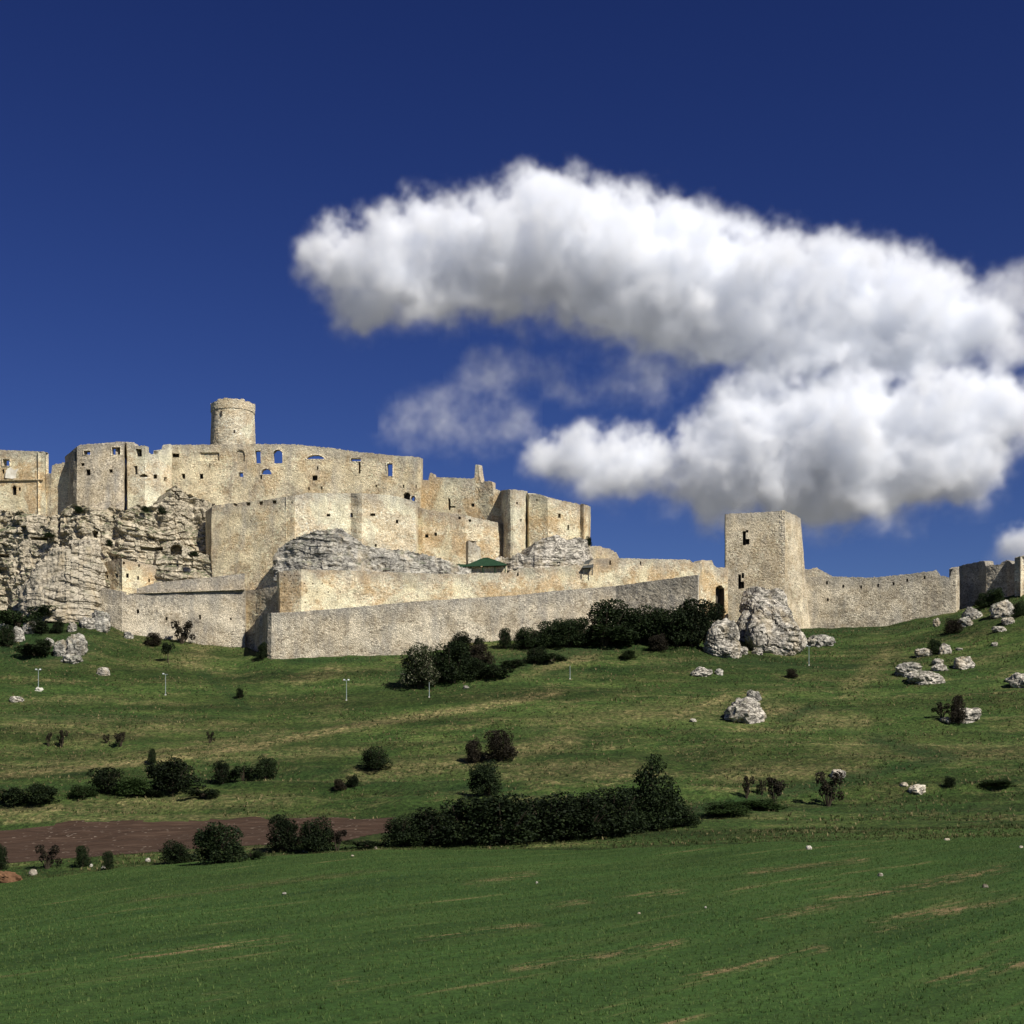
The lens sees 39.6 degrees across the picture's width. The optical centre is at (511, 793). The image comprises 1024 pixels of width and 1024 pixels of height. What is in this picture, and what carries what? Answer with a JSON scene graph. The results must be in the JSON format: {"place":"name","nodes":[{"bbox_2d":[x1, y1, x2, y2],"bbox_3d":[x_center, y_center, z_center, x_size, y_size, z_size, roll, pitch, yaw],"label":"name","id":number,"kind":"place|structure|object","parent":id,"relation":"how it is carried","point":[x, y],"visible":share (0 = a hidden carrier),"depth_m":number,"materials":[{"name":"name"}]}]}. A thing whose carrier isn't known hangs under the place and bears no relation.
{"place":"outdoors","nodes":[
{"label":"outdoors","id":0,"kind":"place"},
{"bbox_2d":[107,542,211,582],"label":"cliff","id":1,"kind":"structure","parent":0,"point":[170,562],"depth_m":408.20,"materials":[{"name":"stone"}]},
{"bbox_2d":[0,816,393,862],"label":"ploughed field","id":2,"kind":"structure","parent":0,"point":[115,837],"depth_m":224.65,"materials":[{"name":"soil"}]},
{"bbox_2d":[210,398,255,444],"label":"round keep","id":3,"kind":"structure","parent":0,"point":[232,421],"depth_m":440.04,"materials":[{"name":"stone"}]},
{"bbox_2d":[0,595,1023,880],"bbox_3d":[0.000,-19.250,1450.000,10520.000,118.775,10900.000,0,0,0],"label":"ground","id":4,"kind":"structure","parent":0,"point":[384,697],"depth_m":309.81,"materials":[{"name":"green plant"}]},
{"bbox_2d":[0,625,17,645],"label":"shrub","id":5,"kind":"object","parent":4,"relation":"on","point":[7,636],"visible":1,"depth_m":376.50,"materials":[{"name":"green plant"}]},
{"bbox_2d":[0,786,27,805],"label":"shrub","id":6,"kind":"object","parent":4,"relation":"on","point":[11,795],"visible":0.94,"depth_m":252.09,"materials":[{"name":"green plant"}]},
{"bbox_2d":[0,609,43,626],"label":"shrub","id":7,"kind":"object","parent":4,"relation":"on","point":[18,619],"visible":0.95,"depth_m":387.38,"materials":[{"name":"green plant"}]},
{"bbox_2d":[14,644,50,655],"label":"shrub","id":8,"kind":"object","parent":4,"relation":"on","point":[34,651],"visible":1,"depth_m":367.80,"materials":[{"name":"green plant"}]},
{"bbox_2d":[18,783,60,804],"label":"shrub","id":9,"kind":"object","parent":4,"relation":"on","point":[43,794],"visible":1,"depth_m":252.46,"materials":[{"name":"green plant"}]},
{"bbox_2d":[35,844,61,868],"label":"shrub","id":10,"kind":"object","parent":4,"relation":"on","point":[45,855],"visible":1,"depth_m":197.44,"materials":[{"name":"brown plant"}]},
{"bbox_2d":[46,462,68,516],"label":"curtain wall","id":11,"kind":"structure","parent":4,"relation":"on","point":[57,487],"depth_m":429.24,"materials":[{"name":"beige stone"}]},
{"bbox_2d":[17,540,106,622],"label":"cliff","id":12,"kind":"structure","parent":4,"relation":"on","point":[68,581],"depth_m":398.06,"materials":[{"name":"stone"}]},
{"bbox_2d":[65,633,87,655],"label":"rock","id":13,"kind":"object","parent":4,"relation":"on","point":[77,644],"visible":0.73,"depth_m":370.08,"materials":[{"name":"grey stone"}]},
{"bbox_2d":[73,845,91,866],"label":"shrub","id":14,"kind":"object","parent":4,"relation":"on","point":[83,860],"visible":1,"depth_m":195.64,"materials":[{"name":"green plant"}]},
{"bbox_2d":[66,785,99,796],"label":"shrub","id":15,"kind":"object","parent":4,"relation":"on","point":[80,791],"visible":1,"depth_m":256.36,"materials":[{"name":"green plant"}]},
{"bbox_2d":[92,610,110,632],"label":"rock","id":16,"kind":"object","parent":4,"relation":"on","point":[102,619],"visible":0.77,"depth_m":390.98,"materials":[{"name":"grey stone"}]},
{"bbox_2d":[86,767,125,793],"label":"shrub","id":17,"kind":"object","parent":4,"relation":"on","point":[103,778],"visible":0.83,"depth_m":259.86,"materials":[{"name":"green plant"}]},
{"bbox_2d":[0,485,214,609],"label":"cliff","id":18,"kind":"structure","parent":4,"relation":"on","point":[25,544],"depth_m":413.50,"materials":[{"name":"stone"}]},
{"bbox_2d":[0,450,48,515],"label":"palace wing","id":19,"kind":"structure","parent":18,"relation":"on","point":[23,481],"depth_m":432.04,"materials":[{"name":"beige stone"}]},
{"bbox_2d":[65,442,125,510],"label":"bastion","id":20,"kind":"object","parent":18,"relation":"on","point":[97,477],"visible":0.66,"depth_m":419.06,"materials":[{"name":"grey stone"}]},
{"bbox_2d":[104,559,156,594],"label":"gun house","id":21,"kind":"structure","parent":18,"relation":"on","point":[125,575],"depth_m":403.29,"materials":[{"name":"stone"}]},
{"bbox_2d":[126,442,171,509],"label":"ruined house","id":22,"kind":"structure","parent":18,"relation":"on","point":[148,479],"depth_m":421.24,"materials":[{"name":"stone"}]},
{"bbox_2d":[172,444,422,507],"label":"palace","id":23,"kind":"structure","parent":18,"relation":"on","point":[211,473],"depth_m":428.92,"materials":[{"name":"beige stone"}]},
{"bbox_2d":[110,776,153,795],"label":"shrub","id":24,"kind":"object","parent":4,"relation":"on","point":[136,783],"visible":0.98,"depth_m":257.65,"materials":[{"name":"green plant"}]},
{"bbox_2d":[100,588,245,647],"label":"bailey wall","id":25,"kind":"structure","parent":4,"relation":"on","point":[217,617],"depth_m":399.03,"materials":[{"name":"grey stone"}]},
{"bbox_2d":[137,573,244,592],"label":"bailey parapet","id":26,"kind":"structure","parent":25,"relation":"on","point":[229,582],"depth_m":403.74,"materials":[{"name":"grey stone"}]},
{"bbox_2d":[143,757,207,792],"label":"shrub","id":27,"kind":"object","parent":4,"relation":"on","point":[160,776],"visible":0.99,"depth_m":261.34,"materials":[{"name":"green plant"}]},
{"bbox_2d":[158,839,193,863],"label":"shrub","id":28,"kind":"object","parent":4,"relation":"on","point":[175,852],"visible":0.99,"depth_m":188.61,"materials":[{"name":"green plant"}]},
{"bbox_2d":[170,620,195,643],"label":"shrub","id":29,"kind":"object","parent":4,"relation":"on","point":[187,627],"visible":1,"depth_m":394.73,"materials":[{"name":"green plant"}]},
{"bbox_2d":[180,787,220,797],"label":"shrub","id":30,"kind":"object","parent":4,"relation":"on","point":[207,792],"visible":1,"depth_m":254.96,"materials":[{"name":"green plant"}]},
{"bbox_2d":[189,821,246,863],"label":"shrub","id":31,"kind":"object","parent":4,"relation":"on","point":[215,849],"visible":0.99,"depth_m":178.47,"materials":[{"name":"green plant"}]},
{"bbox_2d":[210,760,231,783],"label":"shrub","id":32,"kind":"object","parent":4,"relation":"on","point":[223,774],"visible":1,"depth_m":264.49,"materials":[{"name":"green plant"}]},
{"bbox_2d":[226,764,266,780],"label":"shrub","id":33,"kind":"object","parent":4,"relation":"on","point":[247,772],"visible":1,"depth_m":266.39,"materials":[{"name":"green plant"}]},
{"bbox_2d":[205,496,294,590],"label":"bastion wall","id":34,"kind":"structure","parent":4,"relation":"on","point":[248,539],"depth_m":405.69,"materials":[{"name":"beige stone"}]},
{"bbox_2d":[246,586,277,650],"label":"link wall","id":35,"kind":"structure","parent":4,"relation":"on","point":[259,602],"depth_m":399.38,"materials":[{"name":"beige stone"}]},
{"bbox_2d":[254,755,277,778],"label":"shrub","id":36,"kind":"object","parent":4,"relation":"on","point":[267,764],"visible":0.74,"depth_m":272.63,"materials":[{"name":"green plant"}]},
{"bbox_2d":[264,814,300,851],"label":"shrub","id":37,"kind":"object","parent":4,"relation":"on","point":[285,832],"visible":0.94,"depth_m":193.64,"materials":[{"name":"green plant"}]},
{"bbox_2d":[290,815,334,852],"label":"shrub","id":38,"kind":"object","parent":4,"relation":"on","point":[313,837],"visible":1,"depth_m":190.61,"materials":[{"name":"green plant"}]},
{"bbox_2d":[295,493,417,552],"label":"bastion wall","id":39,"kind":"structure","parent":4,"relation":"on","point":[387,522],"depth_m":405.28,"materials":[{"name":"stone"}]},
{"bbox_2d":[272,528,470,582],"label":"rock outcrop","id":40,"kind":"object","parent":4,"relation":"on","point":[340,549],"visible":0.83,"depth_m":394.03,"materials":[{"name":"grey stone"}]},
{"bbox_2d":[356,746,392,769],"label":"shrub","id":41,"kind":"object","parent":4,"relation":"on","point":[374,759],"visible":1,"depth_m":273.50,"materials":[{"name":"green plant"}]},
{"bbox_2d":[381,813,425,846],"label":"shrub","id":42,"kind":"object","parent":4,"relation":"on","point":[400,834],"visible":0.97,"depth_m":192.42,"materials":[{"name":"green plant"}]},
{"bbox_2d":[398,642,440,688],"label":"shrub","id":43,"kind":"object","parent":4,"relation":"on","point":[415,674],"visible":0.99,"depth_m":343.83,"materials":[{"name":"green plant"}]},
{"bbox_2d":[405,807,465,844],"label":"shrub","id":44,"kind":"object","parent":4,"relation":"on","point":[430,822],"visible":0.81,"depth_m":193.69,"materials":[{"name":"green plant"}]},
{"bbox_2d":[433,639,477,683],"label":"shrub","id":45,"kind":"object","parent":4,"relation":"on","point":[458,655],"visible":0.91,"depth_m":347.37,"materials":[{"name":"green plant"}]},
{"bbox_2d":[418,507,502,566],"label":"bastion wall","id":46,"kind":"structure","parent":4,"relation":"on","point":[445,536],"depth_m":414.13,"materials":[{"name":"stone"}]},
{"bbox_2d":[421,465,501,523],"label":"palace","id":47,"kind":"structure","parent":4,"relation":"on","point":[477,496],"depth_m":424.62,"materials":[{"name":"stone"}]},
{"bbox_2d":[434,795,505,845],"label":"shrub","id":48,"kind":"object","parent":4,"relation":"on","point":[469,813],"visible":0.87,"depth_m":193.81,"materials":[{"name":"green plant"}]},
{"bbox_2d":[466,540,480,572],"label":"stone pier","id":49,"kind":"structure","parent":4,"relation":"on","point":[473,551],"depth_m":403.85,"materials":[{"name":"beige stone"}]},
{"bbox_2d":[464,737,485,762],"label":"shrub","id":50,"kind":"object","parent":4,"relation":"on","point":[474,754],"visible":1,"depth_m":281.34,"materials":[{"name":"brown plant"}]},
{"bbox_2d":[462,657,490,679],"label":"shrub","id":51,"kind":"object","parent":4,"relation":"on","point":[475,662],"visible":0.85,"depth_m":350.03,"materials":[{"name":"green plant"}]},
{"bbox_2d":[262,575,698,658],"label":"wall","id":52,"kind":"structure","parent":4,"relation":"on","point":[391,629],"depth_m":381.14,"materials":[{"name":"grey stone"}]},
{"bbox_2d":[467,643,495,663],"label":"shrub","id":53,"kind":"object","parent":4,"relation":"on","point":[479,649],"visible":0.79,"depth_m":363.53,"materials":[{"name":"brown plant"}]},
{"bbox_2d":[466,759,503,795],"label":"shrub","id":54,"kind":"object","parent":4,"relation":"on","point":[485,778],"visible":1,"depth_m":247.72,"materials":[{"name":"green plant"}]},
{"bbox_2d":[463,666,513,678],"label":"shrub","id":55,"kind":"object","parent":4,"relation":"on","point":[496,672],"visible":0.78,"depth_m":349.49,"materials":[{"name":"green plant"}]},
{"bbox_2d":[276,558,701,612],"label":"wall","id":56,"kind":"structure","parent":4,"relation":"on","point":[302,590],"depth_m":395.69,"materials":[{"name":"stone"}]},
{"bbox_2d":[455,558,506,572],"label":"shelter","id":57,"kind":"object","parent":56,"relation":"on","point":[482,562],"visible":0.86,"depth_m":403.18,"materials":[{"name":"fabric"}]},
{"bbox_2d":[483,729,518,760],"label":"shrub","id":58,"kind":"object","parent":4,"relation":"on","point":[501,748],"visible":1,"depth_m":280.60,"materials":[{"name":"brown plant"}]},
{"bbox_2d":[467,793,541,844],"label":"shrub","id":59,"kind":"object","parent":4,"relation":"on","point":[513,827],"visible":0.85,"depth_m":194.57,"materials":[{"name":"green plant"}]},
{"bbox_2d":[501,489,526,557],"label":"turret","id":60,"kind":"object","parent":4,"relation":"on","point":[513,508],"visible":0.57,"depth_m":413.55,"materials":[{"name":"stone"}]},
{"bbox_2d":[6,823,1023,879],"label":"verge grass","id":61,"kind":"structure","parent":4,"relation":"on","point":[751,838],"depth_m":196.28,"materials":[{"name":"green plant"}]},
{"bbox_2d":[510,626,540,648],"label":"shrub","id":62,"kind":"object","parent":4,"relation":"on","point":[523,638],"visible":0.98,"depth_m":375.19,"materials":[{"name":"green plant"}]},
{"bbox_2d":[523,645,547,663],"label":"shrub","id":63,"kind":"object","parent":4,"relation":"on","point":[534,655],"visible":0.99,"depth_m":363.84,"materials":[{"name":"green plant"}]},
{"bbox_2d":[484,534,592,572],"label":"rock outcrop","id":64,"kind":"object","parent":4,"relation":"on","point":[552,551],"visible":0.85,"depth_m":405.28,"materials":[{"name":"white stone"}]},
{"bbox_2d":[529,627,557,648],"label":"shrub","id":65,"kind":"object","parent":4,"relation":"on","point":[540,639],"visible":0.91,"depth_m":376.01,"materials":[{"name":"green plant"}]},
{"bbox_2d":[535,618,570,645],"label":"shrub","id":66,"kind":"object","parent":4,"relation":"on","point":[554,624],"visible":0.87,"depth_m":376.96,"materials":[{"name":"green plant"}]},
{"bbox_2d":[519,790,589,841],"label":"shrub","id":67,"kind":"object","parent":4,"relation":"on","point":[553,824],"visible":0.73,"depth_m":199.02,"materials":[{"name":"green plant"}]},
{"bbox_2d":[526,493,590,547],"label":"corner block","id":68,"kind":"structure","parent":4,"relation":"on","point":[548,517],"depth_m":415.79,"materials":[{"name":"stone"}]},
{"bbox_2d":[552,620,585,646],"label":"shrub","id":69,"kind":"object","parent":4,"relation":"on","point":[569,625],"visible":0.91,"depth_m":376.79,"materials":[{"name":"green plant"}]},
{"bbox_2d":[564,617,599,646],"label":"shrub","id":70,"kind":"object","parent":4,"relation":"on","point":[584,626],"visible":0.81,"depth_m":378.14,"materials":[{"name":"green plant"}]},
{"bbox_2d":[553,791,632,838],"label":"shrub","id":71,"kind":"object","parent":4,"relation":"on","point":[592,821],"visible":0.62,"depth_m":201.77,"materials":[{"name":"green plant"}]},
{"bbox_2d":[589,546,618,558],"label":"ruined wall","id":72,"kind":"structure","parent":4,"relation":"on","point":[599,552],"depth_m":425.57,"materials":[{"name":"beige stone"}]},
{"bbox_2d":[575,623,635,646],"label":"shrub","id":73,"kind":"object","parent":4,"relation":"on","point":[605,639],"visible":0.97,"depth_m":376.75,"materials":[{"name":"green plant"}]},
{"bbox_2d":[585,598,630,644],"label":"shrub","id":74,"kind":"object","parent":4,"relation":"on","point":[605,617],"visible":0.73,"depth_m":379.69,"materials":[{"name":"green plant"}]},
{"bbox_2d":[589,785,651,834],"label":"shrub","id":75,"kind":"object","parent":4,"relation":"on","point":[619,799],"visible":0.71,"depth_m":205.07,"materials":[{"name":"green plant"}]},
{"bbox_2d":[611,608,643,641],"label":"shrub","id":76,"kind":"object","parent":4,"relation":"on","point":[631,611],"visible":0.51,"depth_m":380.24,"materials":[{"name":"green plant"}]},
{"bbox_2d":[628,604,663,643],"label":"shrub","id":77,"kind":"object","parent":4,"relation":"on","point":[648,620],"visible":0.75,"depth_m":380.11,"materials":[{"name":"green plant"}]},
{"bbox_2d":[629,787,676,829],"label":"shrub","id":78,"kind":"object","parent":4,"relation":"on","point":[642,802],"visible":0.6,"depth_m":210.57,"materials":[{"name":"green plant"}]},
{"bbox_2d":[623,753,685,829],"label":"bushy tree","id":79,"kind":"object","parent":4,"relation":"on","point":[644,775],"visible":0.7,"depth_m":211.92,"materials":[{"name":"green plant"}]},
{"bbox_2d":[647,633,668,650],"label":"shrub","id":80,"kind":"object","parent":4,"relation":"on","point":[658,643],"visible":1,"depth_m":373.81,"materials":[{"name":"green plant"}]},
{"bbox_2d":[650,604,697,646],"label":"shrub","id":81,"kind":"object","parent":4,"relation":"on","point":[673,618],"visible":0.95,"depth_m":377.68,"materials":[{"name":"green plant"}]},
{"bbox_2d":[670,803,702,825],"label":"shrub","id":82,"kind":"object","parent":4,"relation":"on","point":[688,818],"visible":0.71,"depth_m":213.47,"materials":[{"name":"green plant"}]},
{"bbox_2d":[670,597,714,646],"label":"shrub","id":83,"kind":"object","parent":4,"relation":"on","point":[695,611],"visible":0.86,"depth_m":378.19,"materials":[{"name":"green plant"}]},
{"bbox_2d":[693,560,727,621],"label":"gate wall","id":84,"kind":"structure","parent":4,"relation":"on","point":[714,587],"depth_m":415.75,"materials":[{"name":"stone"}]},
{"bbox_2d":[703,618,741,658],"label":"boulder","id":85,"kind":"object","parent":4,"relation":"on","point":[722,638],"visible":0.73,"depth_m":373.66,"materials":[{"name":"white stone"}]},
{"bbox_2d":[700,801,752,815],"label":"shrub","id":86,"kind":"object","parent":4,"relation":"on","point":[720,808],"visible":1,"depth_m":225.79,"materials":[{"name":"green plant"}]},
{"bbox_2d":[724,697,766,723],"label":"rock","id":87,"kind":"object","parent":4,"relation":"on","point":[747,710],"visible":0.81,"depth_m":313.70,"materials":[{"name":"white stone"}]},
{"bbox_2d":[739,586,787,615],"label":"boulder","id":88,"kind":"object","parent":4,"relation":"on","point":[753,597],"visible":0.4,"depth_m":406.41,"materials":[{"name":"white stone"}]},
{"bbox_2d":[738,798,789,808],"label":"shrub","id":89,"kind":"object","parent":4,"relation":"on","point":[759,804],"visible":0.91,"depth_m":238.42,"materials":[{"name":"green plant"}]},
{"bbox_2d":[725,510,809,628],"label":"square tower","id":90,"kind":"structure","parent":4,"relation":"on","point":[764,550],"depth_m":428.04,"materials":[{"name":"stone"}]},
{"bbox_2d":[744,603,807,655],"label":"boulder","id":91,"kind":"object","parent":4,"relation":"on","point":[773,629],"visible":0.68,"depth_m":384.10,"materials":[{"name":"white stone"}]},
{"bbox_2d":[766,777,786,802],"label":"shrub","id":92,"kind":"object","parent":4,"relation":"on","point":[777,787],"visible":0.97,"depth_m":243.20,"materials":[{"name":"green plant"}]},
{"bbox_2d":[807,634,835,646],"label":"rock","id":93,"kind":"object","parent":4,"relation":"on","point":[820,640],"visible":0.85,"depth_m":396.60,"materials":[{"name":"grey stone"}]},
{"bbox_2d":[815,771,843,806],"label":"shrub","id":94,"kind":"object","parent":4,"relation":"on","point":[829,788],"visible":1,"depth_m":245.59,"materials":[{"name":"green plant"}]},
{"bbox_2d":[805,567,959,627],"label":"curtain wall","id":95,"kind":"structure","parent":4,"relation":"on","point":[836,602],"depth_m":434.34,"materials":[{"name":"grey stone"}]},
{"bbox_2d":[894,662,921,676],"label":"rock","id":96,"kind":"object","parent":4,"relation":"on","point":[903,669],"visible":0.67,"depth_m":352.15,"materials":[{"name":"grey stone"}]},
{"bbox_2d":[907,670,944,684],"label":"rock","id":97,"kind":"object","parent":4,"relation":"on","point":[919,677],"visible":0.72,"depth_m":343.01,"materials":[{"name":"white stone"}]},
{"bbox_2d":[948,694,966,723],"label":"shrub","id":98,"kind":"object","parent":4,"relation":"on","point":[957,708],"visible":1,"depth_m":307.66,"materials":[{"name":"green plant"}]},
{"bbox_2d":[959,560,1019,609],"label":"corner wall","id":99,"kind":"structure","parent":4,"relation":"on","point":[976,579],"depth_m":429.42,"materials":[{"name":"grey stone"}]},
{"bbox_2d":[989,600,1012,618],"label":"rock","id":100,"kind":"object","parent":4,"relation":"on","point":[1001,609],"visible":0.77,"depth_m":399.08,"materials":[{"name":"grey stone"}]},
{"bbox_2d":[1015,555,1023,596],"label":"wall end","id":101,"kind":"structure","parent":4,"relation":"on","point":[1019,579],"depth_m":415.87,"materials":[{"name":"stone"}]},
{"bbox_2d":[0,837,1023,1023],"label":"crop field","id":102,"kind":"structure","parent":0,"point":[436,1016],"depth_m":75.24,"materials":[{"name":"green plant"}]},
{"bbox_2d":[0,0,1023,577],"label":"sky","id":103,"kind":"structure","parent":0,"point":[666,269],"materials":[{"name":"blue"}]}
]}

